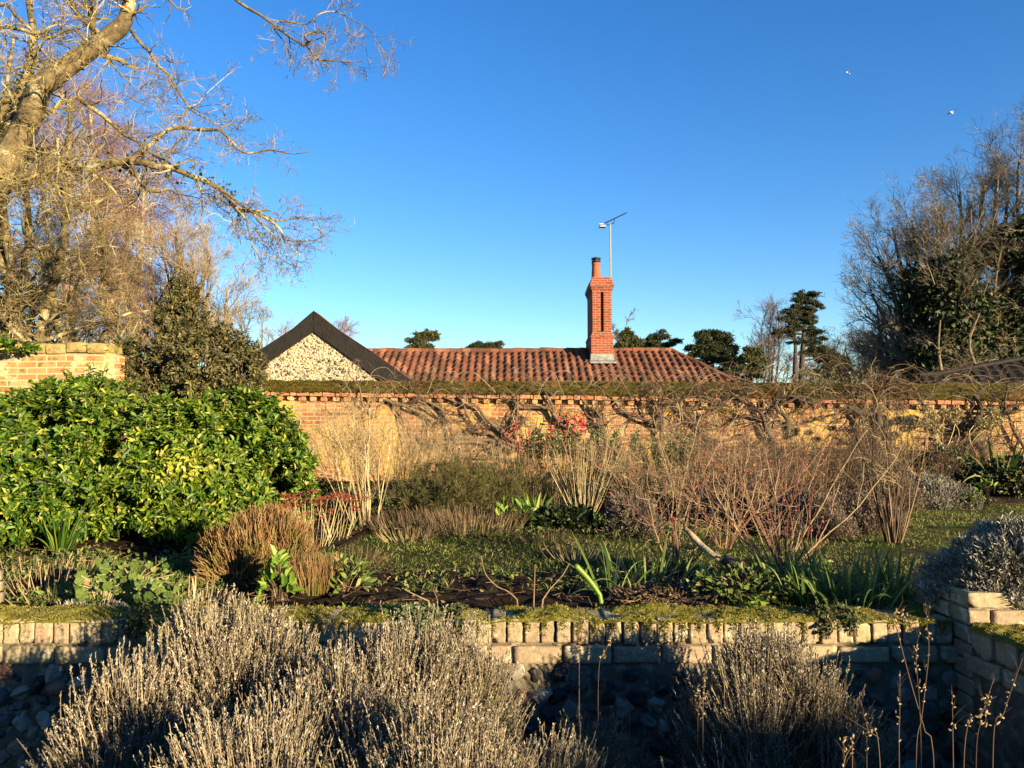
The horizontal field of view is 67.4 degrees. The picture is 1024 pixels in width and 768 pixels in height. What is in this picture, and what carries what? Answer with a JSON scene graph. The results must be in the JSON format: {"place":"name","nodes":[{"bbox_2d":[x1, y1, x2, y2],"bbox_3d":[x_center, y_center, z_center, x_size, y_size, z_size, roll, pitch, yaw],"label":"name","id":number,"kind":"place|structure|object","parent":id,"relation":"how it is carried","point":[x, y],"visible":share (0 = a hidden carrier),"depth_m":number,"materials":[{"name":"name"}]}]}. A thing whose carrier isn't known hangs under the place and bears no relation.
{"place":"outdoors","nodes":[
{"label":"outdoors","id":0,"kind":"place"},
{"bbox_2d":[0,440,1023,603],"bbox_3d":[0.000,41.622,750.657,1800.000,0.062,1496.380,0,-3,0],"label":"lawn","id":1,"kind":"structure","parent":0,"point":[938,527],"depth_m":5.94,"materials":[{"name":"plant"}]},
{"bbox_2d":[0,342,124,497],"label":"tall brick wall","id":2,"kind":"structure","parent":1,"relation":"on","point":[22,369],"depth_m":8.52,"materials":[{"name":"brick"}]},
{"bbox_2d":[0,185,173,432],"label":"tree","id":3,"kind":"object","parent":1,"relation":"on","point":[107,280],"visible":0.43,"depth_m":14.40,"materials":[{"name":"brown plant"}]},
{"bbox_2d":[10,122,198,362],"bbox_3d":[-12.077,-3.296,22.352,6.922,10.894,4.277,0,-3,0],"label":"birch tree","id":4,"kind":"object","parent":1,"relation":"on","point":[164,213],"visible":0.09,"depth_m":22.37,"materials":[{"name":"brown plant"}]},
{"bbox_2d":[16,243,203,444],"bbox_3d":[-9.307,-0.593,15.949,5.274,4.793,3.372,0,-3,0],"label":"tree","id":5,"kind":"object","parent":1,"relation":"on","point":[140,294],"visible":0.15,"depth_m":16.40,"materials":[{"name":"brown plant"}]},
{"bbox_2d":[18,41,208,442],"bbox_3d":[-10.486,-3.450,19.986,4.983,10.937,4.401,1,-3,-20],"label":"birch tree","id":6,"kind":"object","parent":1,"relation":"on","point":[107,174],"visible":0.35,"depth_m":20.11,"materials":[{"name":"brown plant"}]},
{"bbox_2d":[129,201,271,376],"bbox_3d":[-7.665,-1.233,18.919,3.565,6.417,2.431,0,-3,0],"label":"rounded tree","id":7,"kind":"object","parent":1,"relation":"on","point":[204,272],"visible":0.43,"depth_m":18.77,"materials":[{"name":"brown plant"}]},
{"bbox_2d":[227,294,292,365],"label":"rounded tree","id":8,"kind":"object","parent":1,"relation":"on","point":[244,326],"visible":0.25,"depth_m":24.13,"materials":[{"name":"brown plant"}]},
{"bbox_2d":[360,504,482,536],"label":"dry tuft","id":9,"kind":"object","parent":1,"relation":"on","point":[425,520],"visible":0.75,"depth_m":6.69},
{"bbox_2d":[0,569,895,623],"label":"front soil bed","id":10,"kind":"object","parent":1,"relation":"on","point":[495,600],"visible":0.24,"depth_m":4.22,"materials":[{"name":"soil"}]},
{"bbox_2d":[70,570,138,604],"bbox_3d":[-2.103,1.052,3.946,0.338,0.188,0.189,0,-3,0],"label":"mallow","id":11,"kind":"object","parent":10,"relation":"on","point":[82,581],"visible":0.81,"depth_m":3.93,"materials":[{"name":"plant"}]},
{"bbox_2d":[85,557,184,600],"bbox_3d":[-1.991,1.036,4.045,0.526,0.232,0.287,0,-3,0],"label":"mallow","id":12,"kind":"object","parent":10,"relation":"on","point":[103,566],"visible":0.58,"depth_m":4.03,"materials":[{"name":"plant"}]},
{"bbox_2d":[133,577,189,607],"bbox_3d":[-1.735,1.051,3.810,0.305,0.175,0.198,0,-3,0],"label":"mallow","id":13,"kind":"object","parent":10,"relation":"on","point":[153,587],"visible":0.76,"depth_m":3.78,"materials":[{"name":"plant"}]},
{"bbox_2d":[187,499,323,587],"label":"tuft","id":14,"kind":"object","parent":10,"relation":"on","point":[240,551],"visible":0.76,"depth_m":4.56,"materials":[{"name":"plant"}]},
{"bbox_2d":[253,544,304,601],"bbox_3d":[-1.248,1.019,4.132,0.298,0.322,0.193,0,-3,0],"label":"arum","id":15,"kind":"object","parent":10,"relation":"on","point":[280,573],"visible":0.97,"depth_m":4.10,"materials":[{"name":"green plant"}]},
{"bbox_2d":[286,551,343,595],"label":"dry tuft","id":16,"kind":"object","parent":10,"relation":"on","point":[317,573],"visible":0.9,"depth_m":4.25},
{"bbox_2d":[324,553,377,593],"bbox_3d":[-0.910,1.060,4.319,0.310,0.215,0.271,0,-3,0],"label":"arum","id":17,"kind":"object","parent":10,"relation":"on","point":[347,576],"visible":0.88,"depth_m":4.28,"materials":[{"name":"green plant"}]},
{"bbox_2d":[0,518,906,608],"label":"ground weeds","id":18,"kind":"object","parent":10,"relation":"on","point":[38,592],"visible":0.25,"depth_m":4.78,"materials":[{"name":"green plant"}]},
{"bbox_2d":[582,530,727,593],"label":"iris clump","id":19,"kind":"object","parent":10,"relation":"on","point":[654,571],"visible":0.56,"depth_m":4.34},
{"bbox_2d":[602,579,745,607],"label":"brown weeds","id":20,"kind":"object","parent":10,"relation":"on","point":[642,596],"visible":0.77,"depth_m":3.95,"materials":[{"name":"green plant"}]},
{"bbox_2d":[684,561,801,605],"bbox_3d":[1.218,1.053,4.033,0.568,0.242,0.512,-2,-4,30],"label":"ivy patch","id":21,"kind":"object","parent":10,"relation":"on","point":[706,577],"visible":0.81,"depth_m":3.97,"materials":[{"name":"green plant"}]},
{"bbox_2d":[648,397,912,573],"bbox_3d":[1.730,0.647,4.764,1.457,1.129,1.039,2,-4,-37],"label":"rose bush","id":22,"kind":"object","parent":10,"relation":"on","point":[769,545],"visible":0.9,"depth_m":4.68,"materials":[{"name":"plant"}]},
{"bbox_2d":[740,545,888,607],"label":"iris clump","id":23,"kind":"object","parent":10,"relation":"on","point":[803,586],"visible":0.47,"depth_m":3.98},
{"bbox_2d":[743,535,927,609],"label":"iris clump","id":24,"kind":"object","parent":10,"relation":"on","point":[817,594],"visible":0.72,"depth_m":3.90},
{"bbox_2d":[824,540,939,609],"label":"iris clump","id":25,"kind":"object","parent":10,"relation":"on","point":[896,578],"visible":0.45,"depth_m":3.95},
{"bbox_2d":[255,257,738,382],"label":"cottage","id":26,"kind":"structure","parent":1,"relation":"on","point":[315,341],"depth_m":21.27,"materials":[{"name":"tile"}]},
{"bbox_2d":[0,495,1023,609],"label":"leaf litter","id":27,"kind":"object","parent":1,"relation":"on","point":[372,588],"visible":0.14,"depth_m":4.81,"materials":[{"name":"plant"}]},
{"bbox_2d":[495,495,541,529],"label":"broad leaf plant","id":28,"kind":"object","parent":1,"relation":"on","point":[517,504],"visible":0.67,"depth_m":6.88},
{"bbox_2d":[150,380,1023,482],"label":"garden wall","id":29,"kind":"structure","parent":1,"relation":"on","point":[301,392],"depth_m":12.73,"materials":[{"name":"brick"}]},
{"bbox_2d":[293,354,542,480],"bbox_3d":[-1.614,0.621,12.574,4.249,2.289,0.615,0,-3,3],"label":"climbing vine","id":30,"kind":"object","parent":29,"relation":"attached to","point":[511,441],"visible":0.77,"depth_m":12.72,"materials":[{"name":"brown plant"}]},
{"bbox_2d":[449,351,625,467],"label":"climbing vine","id":31,"kind":"object","parent":29,"relation":"attached to","point":[598,419],"visible":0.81,"depth_m":12.60,"materials":[{"name":"brown plant"}]},
{"bbox_2d":[555,351,759,478],"bbox_3d":[2.318,0.622,12.308,3.370,2.371,0.790,0,-3,0],"label":"climbing vine","id":32,"kind":"object","parent":29,"relation":"attached to","point":[680,411],"visible":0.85,"depth_m":12.49,"materials":[{"name":"brown plant"}]},
{"bbox_2d":[685,353,902,475],"bbox_3d":[4.539,0.545,12.207,3.442,2.147,0.790,0,-3,0],"label":"climbing vine","id":33,"kind":"object","parent":29,"relation":"attached to","point":[781,404],"visible":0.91,"depth_m":12.38,"materials":[{"name":"brown plant"}]},
{"bbox_2d":[883,351,1023,459],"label":"climbing vine","id":34,"kind":"object","parent":29,"relation":"attached to","point":[1005,412],"visible":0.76,"depth_m":12.15,"materials":[{"name":"brown plant"}]},
{"bbox_2d":[600,489,665,538],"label":"lavender","id":35,"kind":"object","parent":1,"relation":"on","point":[623,517],"visible":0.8,"depth_m":6.65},
{"bbox_2d":[582,394,755,570],"bbox_3d":[1.083,0.654,4.999,1.184,1.245,1.055,1,-3,-13],"label":"rose bush","id":36,"kind":"object","parent":1,"relation":"on","point":[675,550],"visible":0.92,"depth_m":4.96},
{"bbox_2d":[682,328,743,371],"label":"pine tree","id":37,"kind":"object","parent":1,"relation":"on","point":[720,344],"visible":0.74,"depth_m":57.76,"materials":[{"name":"green plant"}]},
{"bbox_2d":[664,422,806,549],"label":"rose bush","id":38,"kind":"object","parent":1,"relation":"on","point":[719,545],"visible":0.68,"depth_m":5.80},
{"bbox_2d":[724,345,768,382],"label":"pine tree","id":39,"kind":"object","parent":1,"relation":"on","point":[751,354],"visible":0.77,"depth_m":54.80,"materials":[{"name":"green plant"}]},
{"bbox_2d":[730,296,791,381],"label":"distant bare tree","id":40,"kind":"object","parent":1,"relation":"on","point":[768,349],"visible":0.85,"depth_m":55.95,"materials":[{"name":"brown plant"}]},
{"bbox_2d":[770,289,836,381],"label":"cedar tree","id":41,"kind":"object","parent":1,"relation":"on","point":[805,315],"visible":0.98,"depth_m":56.11,"materials":[{"name":"plant"}]},
{"bbox_2d":[739,320,869,382],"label":"distant bare tree","id":42,"kind":"object","parent":1,"relation":"on","point":[809,368],"visible":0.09,"depth_m":60.00,"materials":[{"name":"brown plant"}]},
{"bbox_2d":[750,485,862,539],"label":"lavender","id":43,"kind":"object","parent":1,"relation":"on","point":[842,530],"visible":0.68,"depth_m":6.65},
{"bbox_2d":[795,300,929,382],"bbox_3d":[13.984,-0.449,30.395,6.845,6.550,5.494,3,-4,-40],"label":"dark scrub tree","id":44,"kind":"object","parent":1,"relation":"on","point":[841,365],"visible":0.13,"depth_m":29.79,"materials":[{"name":"brown plant"}]},
{"bbox_2d":[832,488,913,534],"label":"lavender","id":45,"kind":"object","parent":1,"relation":"on","point":[865,514],"visible":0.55,"depth_m":6.85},
{"bbox_2d":[838,259,917,382],"bbox_3d":[13.045,-1.095,26.406,4.561,6.955,3.157,-2,-3,27],"label":"ivy clad tree","id":46,"kind":"object","parent":1,"relation":"on","point":[877,362],"visible":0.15,"depth_m":26.52,"materials":[{"name":"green plant"}]},
{"bbox_2d":[824,368,955,542],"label":"multi stem shrub","id":47,"kind":"object","parent":1,"relation":"on","point":[894,534],"visible":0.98,"depth_m":6.11,"materials":[{"name":"plant"}]},
{"bbox_2d":[834,102,1023,383],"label":"ivy clad tree","id":48,"kind":"object","parent":1,"relation":"on","point":[953,279],"visible":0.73,"depth_m":23.78,"materials":[{"name":"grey plant"}]},
{"bbox_2d":[901,468,983,510],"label":"lavender","id":49,"kind":"object","parent":1,"relation":"on","point":[941,491],"visible":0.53,"depth_m":8.95,"materials":[{"name":"plant"}]},
{"bbox_2d":[899,292,1023,383],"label":"dark scrub tree","id":50,"kind":"object","parent":1,"relation":"on","point":[939,350],"visible":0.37,"depth_m":20.45,"materials":[{"name":"brown plant"}]},
{"bbox_2d":[917,355,1023,383],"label":"outbuilding","id":51,"kind":"structure","parent":1,"relation":"on","point":[991,365],"depth_m":16.90,"materials":[{"name":"tile"}]},
{"bbox_2d":[0,480,1023,558],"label":"back soil bed","id":52,"kind":"object","parent":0,"point":[336,543],"visible":0.03,"depth_m":6.13,"materials":[{"name":"soil"}]},
{"bbox_2d":[21,508,90,554],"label":"strap leaf plant","id":53,"kind":"object","parent":52,"relation":"on","point":[66,542],"visible":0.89,"depth_m":5.53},
{"bbox_2d":[0,363,136,550],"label":"glossy shrub","id":54,"kind":"object","parent":52,"relation":"on","point":[33,485],"visible":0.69,"depth_m":5.92,"materials":[{"name":"green plant"}]},
{"bbox_2d":[0,23,191,437],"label":"tree","id":55,"kind":"object","parent":52,"relation":"on","point":[13,277],"visible":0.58,"depth_m":12.96,"materials":[{"name":"brown plant"}]},
{"bbox_2d":[57,376,322,546],"bbox_3d":[-2.725,0.597,6.386,2.257,1.382,1.823,0,-3,0],"label":"glossy shrub","id":56,"kind":"object","parent":52,"relation":"on","point":[235,432],"visible":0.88,"depth_m":5.88,"materials":[{"name":"green plant"}]},
{"bbox_2d":[136,438,218,504],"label":"yellow shoots","id":57,"kind":"object","parent":56,"relation":"attached to","point":[174,466],"visible":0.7,"depth_m":5.63,"materials":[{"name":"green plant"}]},
{"bbox_2d":[113,267,270,490],"bbox_3d":[-4.114,-0.020,9.755,1.850,2.968,2.244,0,-3,0],"label":"dark evergreen","id":58,"kind":"object","parent":52,"relation":"on","point":[197,343],"visible":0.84,"depth_m":9.53,"materials":[{"name":"green plant"}]},
{"bbox_2d":[0,0,410,288],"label":"old tree","id":59,"kind":"object","parent":52,"relation":"on","point":[29,96],"visible":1,"depth_m":9.39,"materials":[{"name":"brown plant"}]},
{"bbox_2d":[278,488,360,546],"bbox_3d":[-1.511,1.035,5.950,0.664,0.441,0.594,0,-3,0],"label":"sedum","id":60,"kind":"object","parent":52,"relation":"on","point":[290,503],"visible":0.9,"depth_m":5.93,"materials":[{"name":"plant"}]},
{"bbox_2d":[307,474,366,521],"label":"evergreen shrub","id":61,"kind":"object","parent":52,"relation":"on","point":[325,490],"visible":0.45,"depth_m":7.45,"materials":[{"name":"plant"}]},
{"bbox_2d":[291,401,392,496],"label":"twiggy shrub","id":62,"kind":"object","parent":52,"relation":"on","point":[315,450],"visible":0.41,"depth_m":9.68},
{"bbox_2d":[297,380,429,526],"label":"twiggy shrub","id":63,"kind":"object","parent":52,"relation":"on","point":[359,479],"visible":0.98,"depth_m":6.95,"materials":[{"name":"plant"}]},
{"bbox_2d":[330,385,477,509],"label":"twiggy shrub","id":64,"kind":"object","parent":52,"relation":"on","point":[422,459],"visible":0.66,"depth_m":8.52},
{"bbox_2d":[349,485,469,521],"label":"evergreen shrub","id":65,"kind":"object","parent":52,"relation":"on","point":[387,501],"visible":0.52,"depth_m":7.37,"materials":[{"name":"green plant"}]},
{"bbox_2d":[385,464,507,523],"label":"feathery shrub","id":66,"kind":"object","parent":52,"relation":"on","point":[449,496],"visible":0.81,"depth_m":7.26,"materials":[{"name":"green plant"}]},
{"bbox_2d":[404,502,530,536],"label":"dry tuft","id":67,"kind":"object","parent":52,"relation":"on","point":[463,533],"visible":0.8,"depth_m":6.75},
{"bbox_2d":[407,448,549,516],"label":"feathery shrub","id":68,"kind":"object","parent":52,"relation":"on","point":[516,487],"visible":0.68,"depth_m":7.76,"materials":[{"name":"green plant"}]},
{"bbox_2d":[484,442,596,505],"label":"tall stems","id":69,"kind":"object","parent":52,"relation":"on","point":[557,497],"visible":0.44,"depth_m":8.35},
{"bbox_2d":[514,426,595,505],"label":"stems","id":70,"kind":"object","parent":52,"relation":"on","point":[558,442],"visible":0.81,"depth_m":8.71,"materials":[{"name":"plant"}]},
{"bbox_2d":[522,501,596,534],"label":"broad leaf plant","id":71,"kind":"object","parent":52,"relation":"on","point":[551,515],"visible":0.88,"depth_m":6.79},
{"bbox_2d":[546,438,625,512],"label":"leaning stems","id":72,"kind":"object","parent":52,"relation":"on","point":[578,484],"visible":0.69,"depth_m":7.57,"materials":[{"name":"plant"}]},
{"bbox_2d":[536,438,644,507],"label":"tall stems","id":73,"kind":"object","parent":52,"relation":"on","point":[574,474],"visible":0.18,"depth_m":8.61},
{"bbox_2d":[574,425,639,508],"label":"shrub","id":74,"kind":"object","parent":52,"relation":"on","point":[616,434],"visible":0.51,"depth_m":8.44,"materials":[{"name":"plant"}]},
{"bbox_2d":[546,428,694,509],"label":"twiggy shrub","id":75,"kind":"object","parent":52,"relation":"on","point":[610,453],"visible":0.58,"depth_m":8.05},
{"bbox_2d":[581,414,717,501],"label":"twiggy shrub","id":76,"kind":"object","parent":52,"relation":"on","point":[644,432],"visible":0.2,"depth_m":9.41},
{"bbox_2d":[600,437,739,523],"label":"twiggy shrub","id":77,"kind":"object","parent":52,"relation":"on","point":[656,481],"visible":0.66,"depth_m":7.44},
{"bbox_2d":[640,433,706,505],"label":"shrub","id":78,"kind":"object","parent":52,"relation":"on","point":[685,440],"visible":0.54,"depth_m":8.77,"materials":[{"name":"plant"}]},
{"bbox_2d":[649,429,759,494],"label":"twiggy shrub","id":79,"kind":"object","parent":52,"relation":"on","point":[707,480],"visible":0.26,"depth_m":9.00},
{"bbox_2d":[666,483,771,531],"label":"lavender","id":80,"kind":"object","parent":52,"relation":"on","point":[707,509],"visible":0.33,"depth_m":7.29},
{"bbox_2d":[658,422,815,520],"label":"twiggy shrub","id":81,"kind":"object","parent":52,"relation":"on","point":[756,469],"visible":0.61,"depth_m":7.49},
{"bbox_2d":[693,410,825,496],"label":"twiggy shrub","id":82,"kind":"object","parent":52,"relation":"on","point":[756,443],"visible":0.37,"depth_m":9.53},
{"bbox_2d":[715,426,866,506],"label":"twiggy shrub","id":83,"kind":"object","parent":52,"relation":"on","point":[820,484],"visible":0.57,"depth_m":7.74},
{"bbox_2d":[758,429,888,493],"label":"twiggy shrub","id":84,"kind":"object","parent":52,"relation":"on","point":[853,462],"visible":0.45,"depth_m":9.11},
{"bbox_2d":[830,460,931,511],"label":"lavender","id":85,"kind":"object","parent":52,"relation":"on","point":[920,500],"visible":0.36,"depth_m":8.73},
{"bbox_2d":[812,356,972,478],"bbox_3d":[5.998,0.621,12.131,2.643,2.293,0.649,0,-3,0],"label":"wall tree","id":86,"kind":"object","parent":52,"relation":"on","point":[885,388],"visible":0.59,"depth_m":12.28,"materials":[{"name":"brown plant"}]},
{"bbox_2d":[847,434,991,483],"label":"twiggy shrub","id":87,"kind":"object","parent":52,"relation":"on","point":[941,470],"visible":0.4,"depth_m":9.31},
{"bbox_2d":[898,442,984,492],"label":"evergreen shrub","id":88,"kind":"object","parent":52,"relation":"on","point":[960,474],"visible":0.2,"depth_m":10.24,"materials":[{"name":"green plant"}]},
{"bbox_2d":[913,406,1004,458],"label":"dried hydrangea","id":89,"kind":"object","parent":52,"relation":"on","point":[978,423],"visible":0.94,"depth_m":11.86,"materials":[{"name":"plant"}]},
{"bbox_2d":[930,426,1023,468],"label":"twiggy shrub","id":90,"kind":"object","parent":52,"relation":"on","point":[984,451],"visible":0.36,"depth_m":11.24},
{"bbox_2d":[941,434,1023,495],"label":"strap leaf plant","id":91,"kind":"object","parent":52,"relation":"on","point":[1014,464],"visible":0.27,"depth_m":10.06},
{"bbox_2d":[965,452,1023,497],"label":"evergreen shrub","id":92,"kind":"object","parent":52,"relation":"on","point":[1015,483],"visible":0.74,"depth_m":9.92,"materials":[{"name":"green plant"}]},
{"bbox_2d":[0,0,1023,396],"label":"sky","id":93,"kind":"structure","parent":0,"point":[477,183],"materials":[{"name":"blue"}]},
{"bbox_3d":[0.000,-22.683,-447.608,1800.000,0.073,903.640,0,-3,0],"label":"lower soil","id":94,"kind":"structure","parent":0,"visible":0},
{"bbox_2d":[17,635,234,767],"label":"lavender","id":95,"kind":"object","parent":94,"relation":"on","point":[118,731],"visible":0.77,"depth_m":2.50,"materials":[{"name":"grey plant"}]},
{"bbox_2d":[74,582,339,765],"bbox_3d":[-1.025,1.236,2.886,1.142,0.952,0.909,0,-3,0],"label":"lavender","id":96,"kind":"object","parent":94,"relation":"on","point":[254,654],"visible":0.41,"depth_m":2.81,"materials":[{"name":"grey plant"}]},
{"bbox_2d":[133,684,380,767],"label":"lavender","id":97,"kind":"object","parent":94,"relation":"on","point":[230,750],"visible":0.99,"depth_m":2.11,"materials":[{"name":"grey plant"}]},
{"bbox_2d":[223,639,436,767],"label":"lavender","id":98,"kind":"object","parent":94,"relation":"on","point":[346,716],"visible":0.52,"depth_m":2.47,"materials":[{"name":"grey plant"}]},
{"bbox_2d":[299,601,535,765],"bbox_3d":[-0.426,1.261,2.846,1.032,0.898,0.928,0,-3,0],"label":"lavender","id":99,"kind":"object","parent":94,"relation":"on","point":[402,656],"visible":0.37,"depth_m":2.79,"materials":[{"name":"grey plant"}]},
{"bbox_2d":[294,679,569,767],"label":"lavender","id":100,"kind":"object","parent":94,"relation":"on","point":[415,748],"visible":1,"depth_m":2.14,"materials":[{"name":"grey plant"}]},
{"bbox_2d":[0,601,960,767],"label":"retaining wall","id":101,"kind":"structure","parent":94,"relation":"on","point":[649,654],"depth_m":3.44,"materials":[{"name":"beige brick"}]},
{"bbox_2d":[111,600,162,641],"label":"ivy","id":102,"kind":"object","parent":101,"relation":"attached to","point":[143,608],"visible":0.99,"depth_m":3.43,"materials":[{"name":"green plant"}]},
{"bbox_2d":[383,601,448,638],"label":"ivy","id":103,"kind":"object","parent":101,"relation":"on","point":[423,609],"visible":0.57,"depth_m":3.45,"materials":[{"name":"green plant"}]},
{"bbox_2d":[478,719,624,767],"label":"lavender","id":104,"kind":"object","parent":94,"relation":"on","point":[563,759],"visible":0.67,"depth_m":2.55,"materials":[{"name":"grey plant"}]},
{"bbox_2d":[518,706,658,767],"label":"lavender","id":105,"kind":"object","parent":94,"relation":"on","point":[629,759],"visible":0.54,"depth_m":3.08,"materials":[{"name":"grey plant"}]},
{"bbox_2d":[660,612,915,767],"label":"lavender","id":106,"kind":"object","parent":94,"relation":"on","point":[809,721],"visible":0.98,"depth_m":2.84,"materials":[{"name":"grey plant"}]},
{"bbox_2d":[912,573,1023,767],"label":"brick pier","id":107,"kind":"structure","parent":94,"relation":"on","point":[965,609],"depth_m":3.37,"materials":[{"name":"brick"}]},
{"bbox_2d":[911,511,1023,612],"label":"lavender","id":108,"kind":"object","parent":107,"relation":"on","point":[984,556],"visible":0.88,"depth_m":3.48,"materials":[{"name":"plant"}]},
{"bbox_2d":[964,622,1023,767],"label":"side wall","id":109,"kind":"structure","parent":94,"relation":"on","point":[995,645],"depth_m":3.18,"materials":[{"name":"beige brick"}]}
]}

